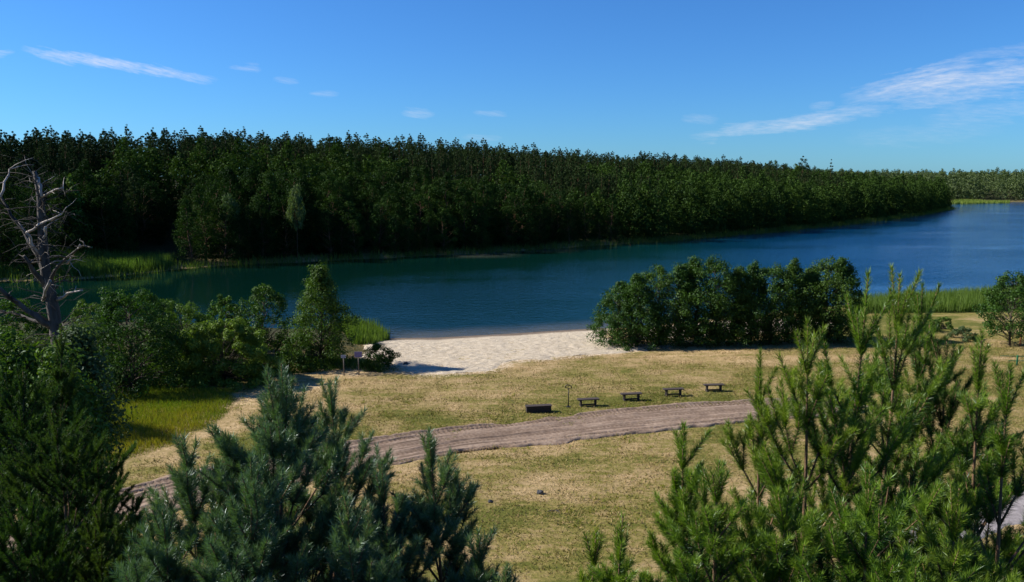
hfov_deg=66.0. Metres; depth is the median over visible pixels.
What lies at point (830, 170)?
spruce tree
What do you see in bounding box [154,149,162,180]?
pine tree
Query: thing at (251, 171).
leafy tree
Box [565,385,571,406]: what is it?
hoop post
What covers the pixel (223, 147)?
pine tree
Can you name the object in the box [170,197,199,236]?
leafy tree
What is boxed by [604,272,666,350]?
alder tree
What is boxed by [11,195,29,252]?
pine tree
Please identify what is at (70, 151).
pine tree
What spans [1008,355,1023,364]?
garden fence
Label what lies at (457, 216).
leafy tree
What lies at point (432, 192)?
leafy tree
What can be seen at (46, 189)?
leafy tree
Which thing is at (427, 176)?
leafy tree
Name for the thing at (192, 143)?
pine tree
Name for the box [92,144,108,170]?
pine tree
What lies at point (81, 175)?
leafy tree
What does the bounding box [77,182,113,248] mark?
leafy tree
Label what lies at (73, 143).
pine tree
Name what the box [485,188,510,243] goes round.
leafy tree
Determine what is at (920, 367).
pine tree
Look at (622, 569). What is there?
pine tree
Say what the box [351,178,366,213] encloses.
leafy tree
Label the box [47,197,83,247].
leafy tree
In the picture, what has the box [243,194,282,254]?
leafy tree
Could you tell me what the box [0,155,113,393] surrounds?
dead tree
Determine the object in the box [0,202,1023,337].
lake
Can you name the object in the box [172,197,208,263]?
leafy tree
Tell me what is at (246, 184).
leafy tree
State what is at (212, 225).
leafy tree
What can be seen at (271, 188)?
leafy tree
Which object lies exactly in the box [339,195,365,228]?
leafy tree
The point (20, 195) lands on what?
leafy tree
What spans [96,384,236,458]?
tall grass
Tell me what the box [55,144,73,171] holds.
pine tree
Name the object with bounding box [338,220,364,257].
leafy tree
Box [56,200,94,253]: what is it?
leafy tree
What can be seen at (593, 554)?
pine tree
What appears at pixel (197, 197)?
leafy tree
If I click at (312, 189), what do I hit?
leafy tree
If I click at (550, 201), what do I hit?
leafy tree
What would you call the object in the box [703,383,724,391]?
picnic bench
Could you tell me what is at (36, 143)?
pine tree
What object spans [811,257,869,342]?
alder tree
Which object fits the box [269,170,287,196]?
leafy tree
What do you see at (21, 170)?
pine tree
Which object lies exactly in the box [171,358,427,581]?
pine tree
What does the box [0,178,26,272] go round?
leafy tree
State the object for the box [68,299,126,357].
shrub
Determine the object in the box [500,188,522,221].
leafy tree
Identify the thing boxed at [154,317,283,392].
shrub
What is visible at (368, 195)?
leafy tree
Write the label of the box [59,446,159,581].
pine tree
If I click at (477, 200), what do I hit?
leafy tree
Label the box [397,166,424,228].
leafy tree
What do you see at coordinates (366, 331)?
reeds
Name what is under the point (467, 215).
leafy tree
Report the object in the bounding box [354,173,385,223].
leafy tree
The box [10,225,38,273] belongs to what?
leafy tree
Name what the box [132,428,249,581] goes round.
pine tree
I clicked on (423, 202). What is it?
leafy tree
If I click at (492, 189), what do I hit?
leafy tree
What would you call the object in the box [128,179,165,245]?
leafy tree
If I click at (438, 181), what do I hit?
leafy tree
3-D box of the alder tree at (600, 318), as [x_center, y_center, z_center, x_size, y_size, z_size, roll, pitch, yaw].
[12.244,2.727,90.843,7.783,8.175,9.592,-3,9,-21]
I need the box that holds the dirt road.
[8,398,867,547]
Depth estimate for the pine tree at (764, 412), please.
6.05 m
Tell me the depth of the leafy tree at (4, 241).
161.49 m
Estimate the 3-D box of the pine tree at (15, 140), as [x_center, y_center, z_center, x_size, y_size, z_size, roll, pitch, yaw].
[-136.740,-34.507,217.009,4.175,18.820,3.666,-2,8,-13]
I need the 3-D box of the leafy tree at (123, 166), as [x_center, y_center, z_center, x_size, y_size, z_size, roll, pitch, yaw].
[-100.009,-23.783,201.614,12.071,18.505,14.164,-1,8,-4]
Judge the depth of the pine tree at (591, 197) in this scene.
256.00 m
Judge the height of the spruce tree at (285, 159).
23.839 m
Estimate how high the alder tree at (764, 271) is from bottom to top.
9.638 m
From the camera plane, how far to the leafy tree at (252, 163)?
211.75 m
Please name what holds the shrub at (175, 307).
on the ground at (548, 544)
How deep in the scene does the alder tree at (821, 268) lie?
88.28 m
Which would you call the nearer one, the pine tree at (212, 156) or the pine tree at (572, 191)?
the pine tree at (212, 156)
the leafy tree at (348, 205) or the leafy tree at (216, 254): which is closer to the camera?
the leafy tree at (216, 254)
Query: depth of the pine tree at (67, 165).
191.03 m
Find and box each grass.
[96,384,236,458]
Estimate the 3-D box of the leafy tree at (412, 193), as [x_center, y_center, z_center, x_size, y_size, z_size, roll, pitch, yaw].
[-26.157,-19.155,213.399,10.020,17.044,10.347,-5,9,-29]
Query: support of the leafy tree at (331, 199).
on the ground at (548, 544)
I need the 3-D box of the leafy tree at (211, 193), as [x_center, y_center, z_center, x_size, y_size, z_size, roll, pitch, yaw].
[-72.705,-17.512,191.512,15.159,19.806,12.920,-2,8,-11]
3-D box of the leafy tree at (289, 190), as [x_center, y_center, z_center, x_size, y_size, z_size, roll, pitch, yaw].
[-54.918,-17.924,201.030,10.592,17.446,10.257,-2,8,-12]
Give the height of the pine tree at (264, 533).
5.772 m
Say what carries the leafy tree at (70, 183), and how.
on the ground at (548, 544)
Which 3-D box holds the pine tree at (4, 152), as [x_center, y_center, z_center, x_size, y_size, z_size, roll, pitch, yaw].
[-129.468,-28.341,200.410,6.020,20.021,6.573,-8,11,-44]
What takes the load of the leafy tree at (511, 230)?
on the ground at (548, 544)
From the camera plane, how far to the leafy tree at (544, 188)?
238.08 m
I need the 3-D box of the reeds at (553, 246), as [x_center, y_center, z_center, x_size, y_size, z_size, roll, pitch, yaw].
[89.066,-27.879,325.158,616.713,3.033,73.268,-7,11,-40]
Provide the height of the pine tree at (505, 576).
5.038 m
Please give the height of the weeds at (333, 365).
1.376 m
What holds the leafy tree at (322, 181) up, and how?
on the ground at (548, 544)
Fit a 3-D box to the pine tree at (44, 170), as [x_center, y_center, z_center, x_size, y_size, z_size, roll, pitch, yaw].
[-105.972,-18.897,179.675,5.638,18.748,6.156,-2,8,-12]
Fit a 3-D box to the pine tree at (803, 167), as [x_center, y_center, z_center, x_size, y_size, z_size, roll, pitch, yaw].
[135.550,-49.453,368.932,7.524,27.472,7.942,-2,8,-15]
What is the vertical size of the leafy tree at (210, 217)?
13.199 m
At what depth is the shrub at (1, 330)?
61.89 m
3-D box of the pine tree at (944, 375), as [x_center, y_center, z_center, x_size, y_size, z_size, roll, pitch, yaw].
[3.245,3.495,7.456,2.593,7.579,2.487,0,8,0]
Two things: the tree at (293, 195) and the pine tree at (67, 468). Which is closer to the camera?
the pine tree at (67, 468)
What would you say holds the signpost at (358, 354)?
on the ground at (548, 544)
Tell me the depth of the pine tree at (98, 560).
8.96 m
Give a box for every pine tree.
[0,129,14,164]
[0,140,10,179]
[0,162,13,182]
[0,169,13,245]
[0,364,128,581]
[0,404,153,581]
[0,485,109,581]
[1,182,17,238]
[2,155,15,174]
[5,136,18,161]
[7,160,20,196]
[8,131,20,157]
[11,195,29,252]
[12,169,31,210]
[13,144,31,178]
[13,163,28,183]
[16,186,37,252]
[22,131,38,170]
[23,164,34,180]
[24,174,36,220]
[26,323,118,567]
[27,128,48,163]
[29,134,46,167]
[29,154,38,173]
[32,163,41,173]
[34,141,50,177]
[37,167,53,237]
[40,165,55,198]
[42,495,185,581]
[45,150,56,179]
[47,138,60,160]
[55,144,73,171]
[55,161,64,178]
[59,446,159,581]
[60,141,75,163]
[63,163,76,178]
[64,137,82,159]
[68,138,88,166]
[71,137,85,157]
[73,149,88,174]
[80,145,94,175]
[83,135,97,176]
[84,147,97,178]
[88,144,102,180]
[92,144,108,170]
[96,147,109,186]
[98,170,113,195]
[101,144,113,174]
[101,164,115,192]
[106,504,207,581]
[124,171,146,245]
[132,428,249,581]
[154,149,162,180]
[157,449,330,581]
[162,140,173,189]
[167,148,175,185]
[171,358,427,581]
[182,145,195,177]
[190,141,201,177]
[206,148,214,170]
[209,140,220,162]
[219,138,230,164]
[227,136,238,172]
[276,141,287,171]
[282,374,396,581]
[293,148,304,171]
[299,487,420,581]
[321,141,336,169]
[324,455,462,581]
[376,423,501,581]
[398,166,407,186]
[422,147,431,171]
[423,159,430,196]
[426,157,438,190]
[427,167,438,190]
[433,162,444,183]
[438,152,448,187]
[442,519,519,581]
[465,158,478,189]
[486,159,496,184]
[491,557,512,581]
[546,177,558,218]
[565,176,576,220]
[570,179,579,206]
[571,181,577,213]
[574,526,615,581]
[579,179,594,221]
[587,173,597,215]
[587,509,646,581]
[588,179,600,226]
[594,171,608,211]
[600,173,614,232]
[615,180,626,213]
[633,419,761,581]
[661,457,794,581]
[698,316,904,581]
[698,346,831,581]
[711,471,827,581]
[746,263,991,581]
[746,267,961,581]
[749,461,988,581]
[794,156,808,182]
[813,330,1023,577]
[832,280,1009,581]
[847,476,1023,581]
[911,327,1023,580]
[933,359,1023,581]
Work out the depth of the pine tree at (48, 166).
193.25 m
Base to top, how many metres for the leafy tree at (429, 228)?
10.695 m
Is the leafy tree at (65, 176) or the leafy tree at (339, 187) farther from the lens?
the leafy tree at (339, 187)
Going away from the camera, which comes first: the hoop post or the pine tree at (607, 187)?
the hoop post
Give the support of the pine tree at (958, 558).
on the ground at (548, 544)
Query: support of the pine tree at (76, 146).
on the ground at (548, 544)
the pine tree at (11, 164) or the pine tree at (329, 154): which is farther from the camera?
the pine tree at (329, 154)
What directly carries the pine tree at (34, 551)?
on the ground at (548, 544)
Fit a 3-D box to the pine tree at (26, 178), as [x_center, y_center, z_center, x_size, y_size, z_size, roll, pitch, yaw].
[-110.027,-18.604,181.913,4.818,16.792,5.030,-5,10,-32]
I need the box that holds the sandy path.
[838,492,1023,580]
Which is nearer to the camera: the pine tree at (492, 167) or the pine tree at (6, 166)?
the pine tree at (6, 166)
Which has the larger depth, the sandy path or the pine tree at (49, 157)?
the pine tree at (49, 157)
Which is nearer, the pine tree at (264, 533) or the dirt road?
the pine tree at (264, 533)
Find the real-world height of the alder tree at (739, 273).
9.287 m
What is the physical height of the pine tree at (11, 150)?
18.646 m
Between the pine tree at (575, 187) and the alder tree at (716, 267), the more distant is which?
the pine tree at (575, 187)
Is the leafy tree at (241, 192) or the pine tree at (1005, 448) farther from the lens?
the leafy tree at (241, 192)
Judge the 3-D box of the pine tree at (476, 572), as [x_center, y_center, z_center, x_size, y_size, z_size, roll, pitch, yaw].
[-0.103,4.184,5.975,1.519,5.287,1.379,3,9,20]
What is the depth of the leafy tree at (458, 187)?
217.66 m
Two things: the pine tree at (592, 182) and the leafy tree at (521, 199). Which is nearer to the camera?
the leafy tree at (521, 199)
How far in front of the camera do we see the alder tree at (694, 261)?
88.81 m
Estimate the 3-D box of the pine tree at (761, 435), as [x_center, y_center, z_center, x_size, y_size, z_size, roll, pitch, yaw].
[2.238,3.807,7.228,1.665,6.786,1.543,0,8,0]
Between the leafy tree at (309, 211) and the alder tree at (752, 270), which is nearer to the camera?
the alder tree at (752, 270)
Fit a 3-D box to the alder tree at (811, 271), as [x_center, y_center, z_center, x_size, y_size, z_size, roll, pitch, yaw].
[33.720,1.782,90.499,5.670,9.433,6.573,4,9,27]
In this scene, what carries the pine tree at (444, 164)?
on the ground at (548, 544)
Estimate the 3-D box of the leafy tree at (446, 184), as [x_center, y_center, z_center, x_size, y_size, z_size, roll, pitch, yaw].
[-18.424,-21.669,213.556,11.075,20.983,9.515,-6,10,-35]
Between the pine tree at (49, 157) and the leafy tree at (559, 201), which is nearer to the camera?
the pine tree at (49, 157)
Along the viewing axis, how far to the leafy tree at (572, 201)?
239.38 m
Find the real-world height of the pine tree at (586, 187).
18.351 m
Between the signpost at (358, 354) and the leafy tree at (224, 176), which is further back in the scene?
the leafy tree at (224, 176)
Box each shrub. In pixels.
[0,298,48,349]
[0,326,40,352]
[0,326,75,532]
[2,329,50,387]
[18,340,122,506]
[42,315,138,471]
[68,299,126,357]
[80,286,202,401]
[127,298,199,361]
[138,300,230,377]
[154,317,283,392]
[275,333,320,372]
[361,343,401,372]
[924,319,941,331]
[931,316,953,329]
[948,326,978,342]
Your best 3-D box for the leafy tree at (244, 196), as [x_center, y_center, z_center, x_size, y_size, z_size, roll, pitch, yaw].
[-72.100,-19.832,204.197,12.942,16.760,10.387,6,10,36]
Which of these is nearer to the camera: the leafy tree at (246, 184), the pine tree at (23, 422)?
the pine tree at (23, 422)
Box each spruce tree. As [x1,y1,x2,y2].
[281,131,293,173]
[826,159,834,189]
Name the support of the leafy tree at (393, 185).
on the ground at (548, 544)
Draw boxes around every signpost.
[341,355,345,375]
[354,352,361,374]
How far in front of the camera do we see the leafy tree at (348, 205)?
199.96 m
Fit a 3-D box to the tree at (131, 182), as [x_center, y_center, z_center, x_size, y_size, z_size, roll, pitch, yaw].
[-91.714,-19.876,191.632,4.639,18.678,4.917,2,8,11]
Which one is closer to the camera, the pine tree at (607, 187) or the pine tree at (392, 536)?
the pine tree at (392, 536)
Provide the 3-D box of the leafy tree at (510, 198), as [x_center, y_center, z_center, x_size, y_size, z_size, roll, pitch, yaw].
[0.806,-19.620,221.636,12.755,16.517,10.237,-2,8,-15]
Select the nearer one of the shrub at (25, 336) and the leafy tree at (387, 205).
the shrub at (25, 336)
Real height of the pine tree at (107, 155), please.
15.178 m
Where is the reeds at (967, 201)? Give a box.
[951,198,1009,203]
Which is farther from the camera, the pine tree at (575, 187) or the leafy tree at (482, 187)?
the pine tree at (575, 187)
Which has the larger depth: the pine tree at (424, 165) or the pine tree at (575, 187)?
the pine tree at (575, 187)
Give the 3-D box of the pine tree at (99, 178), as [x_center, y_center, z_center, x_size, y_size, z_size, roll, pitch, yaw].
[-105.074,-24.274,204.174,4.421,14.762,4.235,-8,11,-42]
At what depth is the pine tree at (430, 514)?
6.01 m
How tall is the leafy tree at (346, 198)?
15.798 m
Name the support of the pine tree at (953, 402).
on the ground at (548, 544)
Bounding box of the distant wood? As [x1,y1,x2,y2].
[831,167,1023,199]
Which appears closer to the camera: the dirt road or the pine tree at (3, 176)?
the dirt road
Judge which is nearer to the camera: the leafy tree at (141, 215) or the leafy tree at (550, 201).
the leafy tree at (141, 215)
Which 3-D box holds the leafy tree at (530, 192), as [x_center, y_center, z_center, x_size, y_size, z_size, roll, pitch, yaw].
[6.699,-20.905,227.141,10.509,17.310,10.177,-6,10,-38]
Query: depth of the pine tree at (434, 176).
243.08 m
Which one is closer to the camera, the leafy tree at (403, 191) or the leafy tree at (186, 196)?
the leafy tree at (186, 196)
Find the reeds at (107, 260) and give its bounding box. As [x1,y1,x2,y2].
[0,243,176,278]
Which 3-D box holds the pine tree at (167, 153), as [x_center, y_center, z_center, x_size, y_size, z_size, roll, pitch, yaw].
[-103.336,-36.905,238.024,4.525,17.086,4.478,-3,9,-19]
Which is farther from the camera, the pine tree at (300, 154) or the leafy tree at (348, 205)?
the pine tree at (300, 154)
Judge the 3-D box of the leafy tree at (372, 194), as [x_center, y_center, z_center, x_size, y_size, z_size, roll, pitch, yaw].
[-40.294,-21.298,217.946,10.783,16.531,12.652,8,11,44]
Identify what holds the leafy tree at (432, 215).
on the ground at (548, 544)
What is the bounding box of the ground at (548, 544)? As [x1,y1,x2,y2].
[0,176,1023,581]
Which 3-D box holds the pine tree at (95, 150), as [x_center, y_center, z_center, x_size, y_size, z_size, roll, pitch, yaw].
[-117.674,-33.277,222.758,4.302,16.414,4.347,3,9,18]
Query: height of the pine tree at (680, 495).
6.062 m
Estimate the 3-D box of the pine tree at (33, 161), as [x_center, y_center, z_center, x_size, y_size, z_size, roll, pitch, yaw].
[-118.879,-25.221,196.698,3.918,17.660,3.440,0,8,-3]
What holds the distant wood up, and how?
on the ground at (548, 544)
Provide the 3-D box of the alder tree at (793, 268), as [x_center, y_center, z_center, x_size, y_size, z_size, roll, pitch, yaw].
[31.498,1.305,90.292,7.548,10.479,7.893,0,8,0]
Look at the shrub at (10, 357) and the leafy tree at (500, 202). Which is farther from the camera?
the leafy tree at (500, 202)
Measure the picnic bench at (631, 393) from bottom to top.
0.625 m
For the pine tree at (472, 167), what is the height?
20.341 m
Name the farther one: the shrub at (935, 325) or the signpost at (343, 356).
the shrub at (935, 325)
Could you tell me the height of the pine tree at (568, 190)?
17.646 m
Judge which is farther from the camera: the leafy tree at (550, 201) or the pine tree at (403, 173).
the pine tree at (403, 173)
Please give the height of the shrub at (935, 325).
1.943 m
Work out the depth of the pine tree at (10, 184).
169.90 m
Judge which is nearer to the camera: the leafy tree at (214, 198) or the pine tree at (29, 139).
the leafy tree at (214, 198)
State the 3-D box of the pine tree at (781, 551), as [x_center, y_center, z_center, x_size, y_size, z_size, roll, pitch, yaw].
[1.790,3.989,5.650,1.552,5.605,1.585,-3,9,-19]
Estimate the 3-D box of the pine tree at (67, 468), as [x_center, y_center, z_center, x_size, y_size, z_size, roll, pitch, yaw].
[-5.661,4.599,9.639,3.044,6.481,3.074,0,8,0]
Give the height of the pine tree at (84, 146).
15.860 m
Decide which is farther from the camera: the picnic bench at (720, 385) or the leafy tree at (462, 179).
the leafy tree at (462, 179)
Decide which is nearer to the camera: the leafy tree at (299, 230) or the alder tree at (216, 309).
the alder tree at (216, 309)
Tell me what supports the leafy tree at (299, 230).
on the ground at (548, 544)
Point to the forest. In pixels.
(662, 194)
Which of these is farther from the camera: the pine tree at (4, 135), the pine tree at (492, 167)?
the pine tree at (492, 167)
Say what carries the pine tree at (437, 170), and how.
on the ground at (548, 544)
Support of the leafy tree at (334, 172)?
on the ground at (548, 544)
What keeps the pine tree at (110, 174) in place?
on the ground at (548, 544)
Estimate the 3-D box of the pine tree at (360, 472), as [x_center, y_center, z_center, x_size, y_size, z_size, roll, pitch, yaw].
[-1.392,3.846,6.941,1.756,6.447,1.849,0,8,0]
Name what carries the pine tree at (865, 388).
on the ground at (548, 544)
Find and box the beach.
[360,328,672,373]
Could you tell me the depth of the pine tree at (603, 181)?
258.84 m
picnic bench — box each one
[577,397,599,406]
[620,392,642,400]
[662,387,684,396]
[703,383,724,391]
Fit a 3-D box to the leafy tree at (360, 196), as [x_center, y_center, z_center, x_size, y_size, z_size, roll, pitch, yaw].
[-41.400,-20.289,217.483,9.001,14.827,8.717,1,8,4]
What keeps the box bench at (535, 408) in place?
on the ground at (548, 544)
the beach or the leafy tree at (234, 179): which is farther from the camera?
the leafy tree at (234, 179)
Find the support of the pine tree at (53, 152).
on the ground at (548, 544)
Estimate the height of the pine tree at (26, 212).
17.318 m
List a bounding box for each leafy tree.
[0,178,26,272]
[0,209,37,263]
[2,182,74,273]
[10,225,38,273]
[27,171,70,244]
[32,179,92,246]
[45,176,90,252]
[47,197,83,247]
[50,173,95,249]
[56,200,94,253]
[59,172,89,228]
[71,159,105,229]
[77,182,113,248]
[105,162,145,227]
[117,187,159,237]
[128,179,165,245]
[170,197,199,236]
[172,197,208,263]
[175,178,207,245]
[182,178,242,256]
[184,184,220,260]
[191,172,218,204]
[192,196,232,252]
[193,196,246,258]
[199,203,217,245]
[202,184,219,211]
[207,205,245,261]
[212,183,252,240]
[213,166,245,244]
[215,168,228,195]
[222,174,250,214]
[232,189,251,239]
[236,161,267,207]
[238,176,264,221]
[239,167,282,230]
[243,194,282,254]
[250,170,286,253]
[250,171,294,237]
[267,193,306,257]
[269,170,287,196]
[272,172,309,241]
[278,187,314,241]
[279,186,319,255]
[279,188,321,255]
[285,159,309,197]
[297,177,321,245]
[300,174,313,202]
[307,196,353,254]
[308,181,322,223]
[310,167,339,193]
[312,172,345,250]
[313,172,337,222]
[322,177,359,237]
[330,177,355,244]
[331,193,362,247]
[337,201,371,253]
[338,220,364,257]
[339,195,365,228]
[345,173,361,211]
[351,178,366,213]
[352,184,385,241]
[353,191,371,240]
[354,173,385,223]
[355,182,380,232]
[361,202,401,252]
[367,192,410,250]
[369,181,407,239]
[371,165,399,202]
[374,188,417,250]
[378,203,414,251]
[393,182,413,221]
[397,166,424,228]
[397,190,429,247]
[401,194,437,251]
[407,184,452,246]
[409,193,439,240]
[412,165,431,216]
[417,213,437,251]
[421,195,449,242]
[423,207,460,252]
[425,172,462,247]
[430,175,443,191]
[437,179,472,244]
[440,204,470,248]
[446,186,486,249]
[451,178,471,219]
[451,191,493,248]
[455,195,479,243]
[467,175,502,246]
[480,182,501,238]
[483,182,501,219]
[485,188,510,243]
[491,181,525,234]
[492,192,536,245]
[493,192,510,225]
[498,210,522,248]
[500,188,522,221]
[504,181,549,244]
[511,186,546,233]
[515,189,553,245]
[527,182,561,238]
[532,193,556,238]
[535,198,569,243]
[542,188,572,241]
[560,197,583,239]
[571,196,598,241]
[602,194,623,241]
[971,270,1023,345]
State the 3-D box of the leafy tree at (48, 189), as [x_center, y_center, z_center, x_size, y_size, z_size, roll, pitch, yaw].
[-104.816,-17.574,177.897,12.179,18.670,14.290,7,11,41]
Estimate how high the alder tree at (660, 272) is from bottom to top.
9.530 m
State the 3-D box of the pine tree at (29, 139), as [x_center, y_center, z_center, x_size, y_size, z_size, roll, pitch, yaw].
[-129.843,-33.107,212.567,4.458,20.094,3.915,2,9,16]
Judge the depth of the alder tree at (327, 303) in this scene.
77.93 m
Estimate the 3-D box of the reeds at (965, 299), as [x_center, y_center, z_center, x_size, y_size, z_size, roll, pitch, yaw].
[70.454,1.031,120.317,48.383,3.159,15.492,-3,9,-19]
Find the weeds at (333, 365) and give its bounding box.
[97,354,381,400]
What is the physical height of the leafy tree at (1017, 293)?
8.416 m
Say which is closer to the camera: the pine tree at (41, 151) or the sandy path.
the sandy path
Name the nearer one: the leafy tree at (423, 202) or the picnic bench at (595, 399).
the picnic bench at (595, 399)
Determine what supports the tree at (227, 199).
on the ground at (548, 544)
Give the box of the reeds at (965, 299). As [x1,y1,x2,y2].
[853,283,1023,312]
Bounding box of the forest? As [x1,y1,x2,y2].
[1,124,954,241]
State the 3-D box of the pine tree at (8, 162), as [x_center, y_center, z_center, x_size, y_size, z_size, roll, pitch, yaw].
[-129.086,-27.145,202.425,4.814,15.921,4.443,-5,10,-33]
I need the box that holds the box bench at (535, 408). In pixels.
[525,404,551,412]
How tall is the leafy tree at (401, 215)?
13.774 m
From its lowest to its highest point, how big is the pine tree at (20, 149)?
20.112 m
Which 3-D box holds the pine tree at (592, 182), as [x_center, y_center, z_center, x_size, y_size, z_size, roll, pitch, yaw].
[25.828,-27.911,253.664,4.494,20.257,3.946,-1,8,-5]
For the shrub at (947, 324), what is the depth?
96.89 m
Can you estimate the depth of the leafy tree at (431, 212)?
218.07 m
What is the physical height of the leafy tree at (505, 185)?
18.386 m
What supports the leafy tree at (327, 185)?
on the ground at (548, 544)
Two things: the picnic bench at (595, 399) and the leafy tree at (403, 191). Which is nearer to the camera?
the picnic bench at (595, 399)
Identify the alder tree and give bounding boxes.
[206,294,253,346]
[231,283,300,352]
[285,262,363,372]
[585,280,654,350]
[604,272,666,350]
[610,264,704,347]
[644,262,711,348]
[670,253,755,345]
[671,255,727,347]
[704,266,763,348]
[725,259,775,345]
[731,262,812,343]
[761,257,822,345]
[783,255,863,341]
[783,266,830,345]
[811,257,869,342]
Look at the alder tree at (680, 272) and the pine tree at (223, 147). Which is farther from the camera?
the pine tree at (223, 147)
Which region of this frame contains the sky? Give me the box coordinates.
[0,0,1023,176]
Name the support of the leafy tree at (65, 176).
on the ground at (548, 544)
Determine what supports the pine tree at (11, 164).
on the ground at (548, 544)
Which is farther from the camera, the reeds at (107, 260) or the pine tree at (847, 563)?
the reeds at (107, 260)
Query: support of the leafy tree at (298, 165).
on the ground at (548, 544)
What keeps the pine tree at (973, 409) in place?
on the ground at (548, 544)
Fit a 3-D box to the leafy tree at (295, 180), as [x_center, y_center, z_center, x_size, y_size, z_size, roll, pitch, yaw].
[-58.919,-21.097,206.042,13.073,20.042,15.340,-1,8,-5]
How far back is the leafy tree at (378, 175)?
230.48 m
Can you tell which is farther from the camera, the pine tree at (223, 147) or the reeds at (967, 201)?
the reeds at (967, 201)
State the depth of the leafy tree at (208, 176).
212.15 m
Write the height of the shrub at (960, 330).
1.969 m
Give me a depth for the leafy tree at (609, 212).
239.22 m
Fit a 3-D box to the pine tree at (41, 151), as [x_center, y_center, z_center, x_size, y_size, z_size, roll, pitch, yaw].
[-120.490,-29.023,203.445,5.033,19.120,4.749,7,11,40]
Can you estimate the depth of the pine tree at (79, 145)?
223.89 m
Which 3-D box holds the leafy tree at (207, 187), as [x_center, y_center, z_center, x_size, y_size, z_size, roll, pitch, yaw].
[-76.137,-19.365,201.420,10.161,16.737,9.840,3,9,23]
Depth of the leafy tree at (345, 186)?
210.67 m
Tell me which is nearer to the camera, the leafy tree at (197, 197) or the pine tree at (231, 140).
the leafy tree at (197, 197)
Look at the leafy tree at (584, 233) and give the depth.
238.68 m
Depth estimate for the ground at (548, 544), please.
59.98 m
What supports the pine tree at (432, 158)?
on the ground at (548, 544)
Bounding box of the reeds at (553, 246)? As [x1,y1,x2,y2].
[0,206,955,282]
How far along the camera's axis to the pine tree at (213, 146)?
237.60 m
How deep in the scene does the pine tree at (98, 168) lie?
213.37 m
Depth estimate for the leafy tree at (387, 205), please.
206.97 m
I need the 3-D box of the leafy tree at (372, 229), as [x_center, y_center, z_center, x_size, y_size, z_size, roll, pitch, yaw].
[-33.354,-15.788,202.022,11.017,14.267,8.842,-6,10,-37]
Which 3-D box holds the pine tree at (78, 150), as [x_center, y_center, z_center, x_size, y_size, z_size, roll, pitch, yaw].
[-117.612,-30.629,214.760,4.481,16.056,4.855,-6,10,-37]
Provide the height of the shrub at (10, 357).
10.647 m
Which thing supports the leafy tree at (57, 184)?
on the ground at (548, 544)
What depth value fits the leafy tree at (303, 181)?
202.59 m
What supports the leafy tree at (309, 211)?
on the ground at (548, 544)
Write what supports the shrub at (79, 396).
on the ground at (548, 544)
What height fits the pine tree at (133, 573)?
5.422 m
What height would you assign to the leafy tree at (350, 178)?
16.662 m
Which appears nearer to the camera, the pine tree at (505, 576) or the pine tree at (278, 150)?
the pine tree at (505, 576)
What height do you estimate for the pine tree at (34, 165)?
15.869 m
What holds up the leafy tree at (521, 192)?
on the ground at (548, 544)
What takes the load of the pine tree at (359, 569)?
on the ground at (548, 544)
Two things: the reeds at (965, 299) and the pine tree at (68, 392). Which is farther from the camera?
the reeds at (965, 299)
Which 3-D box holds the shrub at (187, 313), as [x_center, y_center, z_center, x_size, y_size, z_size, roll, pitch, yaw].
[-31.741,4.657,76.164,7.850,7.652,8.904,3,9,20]
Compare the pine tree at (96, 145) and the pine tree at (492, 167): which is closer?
the pine tree at (96, 145)
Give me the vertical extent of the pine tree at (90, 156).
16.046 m
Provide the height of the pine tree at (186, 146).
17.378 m
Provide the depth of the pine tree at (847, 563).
5.08 m
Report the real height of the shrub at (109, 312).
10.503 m
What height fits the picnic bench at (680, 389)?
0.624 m
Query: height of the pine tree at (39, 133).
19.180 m
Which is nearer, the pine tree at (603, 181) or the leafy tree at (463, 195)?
the leafy tree at (463, 195)
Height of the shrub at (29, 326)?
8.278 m
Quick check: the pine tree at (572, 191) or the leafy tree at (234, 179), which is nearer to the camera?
the leafy tree at (234, 179)
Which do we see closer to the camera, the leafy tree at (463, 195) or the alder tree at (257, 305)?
the alder tree at (257, 305)
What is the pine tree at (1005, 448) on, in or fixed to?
on the ground at (548, 544)
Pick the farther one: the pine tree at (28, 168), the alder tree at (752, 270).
the pine tree at (28, 168)
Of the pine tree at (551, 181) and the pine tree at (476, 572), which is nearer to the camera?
the pine tree at (476, 572)
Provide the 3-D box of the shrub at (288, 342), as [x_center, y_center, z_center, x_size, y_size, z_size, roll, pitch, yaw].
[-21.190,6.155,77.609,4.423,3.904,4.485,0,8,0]
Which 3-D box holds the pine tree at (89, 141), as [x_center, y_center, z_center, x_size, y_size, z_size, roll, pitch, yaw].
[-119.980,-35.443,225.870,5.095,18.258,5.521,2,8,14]
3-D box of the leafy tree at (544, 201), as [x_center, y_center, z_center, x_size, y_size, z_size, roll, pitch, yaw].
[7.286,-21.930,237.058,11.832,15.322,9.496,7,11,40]
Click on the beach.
(428, 357)
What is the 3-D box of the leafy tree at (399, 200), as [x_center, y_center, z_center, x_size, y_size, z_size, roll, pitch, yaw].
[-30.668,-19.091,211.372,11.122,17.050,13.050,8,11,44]
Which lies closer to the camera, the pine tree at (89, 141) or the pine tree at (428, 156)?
the pine tree at (89, 141)
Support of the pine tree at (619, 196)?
on the ground at (548, 544)
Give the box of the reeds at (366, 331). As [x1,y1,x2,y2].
[342,313,389,344]
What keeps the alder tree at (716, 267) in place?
on the ground at (548, 544)
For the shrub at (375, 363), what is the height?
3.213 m
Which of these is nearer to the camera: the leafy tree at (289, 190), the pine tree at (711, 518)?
the pine tree at (711, 518)
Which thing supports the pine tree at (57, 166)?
on the ground at (548, 544)
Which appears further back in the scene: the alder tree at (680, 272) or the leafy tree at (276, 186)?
the leafy tree at (276, 186)

